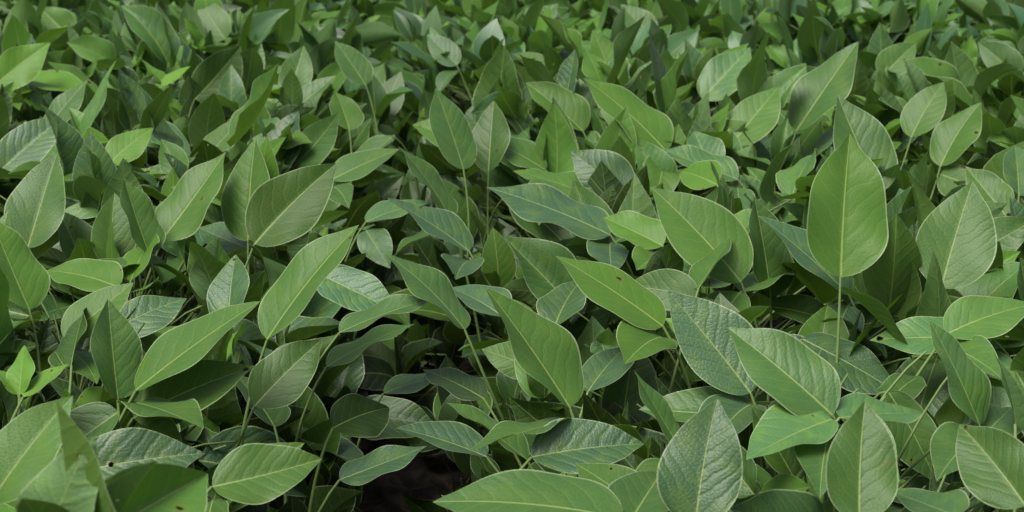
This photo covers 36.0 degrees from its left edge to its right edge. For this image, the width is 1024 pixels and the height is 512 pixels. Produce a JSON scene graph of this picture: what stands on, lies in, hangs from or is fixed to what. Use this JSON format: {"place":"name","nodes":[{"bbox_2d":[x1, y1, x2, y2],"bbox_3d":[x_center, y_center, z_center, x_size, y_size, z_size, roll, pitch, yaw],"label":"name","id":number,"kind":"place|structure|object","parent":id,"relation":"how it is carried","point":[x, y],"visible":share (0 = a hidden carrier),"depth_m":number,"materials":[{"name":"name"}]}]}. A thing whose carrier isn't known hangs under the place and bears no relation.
{"place":"outdoors","nodes":[
{"label":"outdoors","id":0,"kind":"place"},
{"bbox_2d":[15,82,791,511],"bbox_3d":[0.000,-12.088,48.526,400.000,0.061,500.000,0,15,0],"label":"ground","id":1,"kind":"structure","parent":0,"point":[423,478],"depth_m":2.44,"materials":[{"name":"soil"}]},
{"bbox_2d":[0,0,140,211],"bbox_3d":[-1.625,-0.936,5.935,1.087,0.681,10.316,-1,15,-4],"label":"soybean row","id":2,"kind":"object","parent":1,"relation":"on","point":[20,23],"visible":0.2,"depth_m":3.74,"materials":[{"name":"green plant"}]},
{"bbox_2d":[0,0,462,511],"bbox_3d":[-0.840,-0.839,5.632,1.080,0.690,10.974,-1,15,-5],"label":"soybean row","id":3,"kind":"object","parent":1,"relation":"on","point":[223,159],"visible":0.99,"depth_m":2.01,"materials":[{"name":"green plant"}]},
{"bbox_2d":[345,0,1023,511],"bbox_3d":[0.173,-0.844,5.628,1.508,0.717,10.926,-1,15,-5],"label":"soybean row","id":4,"kind":"object","parent":1,"relation":"on","point":[611,338],"visible":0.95,"depth_m":1.86,"materials":[{"name":"green plant"}]},
{"bbox_2d":[637,0,1023,358],"bbox_3d":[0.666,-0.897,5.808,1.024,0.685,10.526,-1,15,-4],"label":"soybean row","id":5,"kind":"object","parent":1,"relation":"on","point":[813,34],"visible":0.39,"depth_m":3.42,"materials":[{"name":"green plant"}]},
{"bbox_2d":[909,0,1023,51],"bbox_3d":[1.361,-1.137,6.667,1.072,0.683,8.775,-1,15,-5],"label":"soybean row","id":6,"kind":"object","parent":1,"relation":"on","point":[1005,18],"visible":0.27,"depth_m":4.39,"materials":[{"name":"green plant"}]}
]}

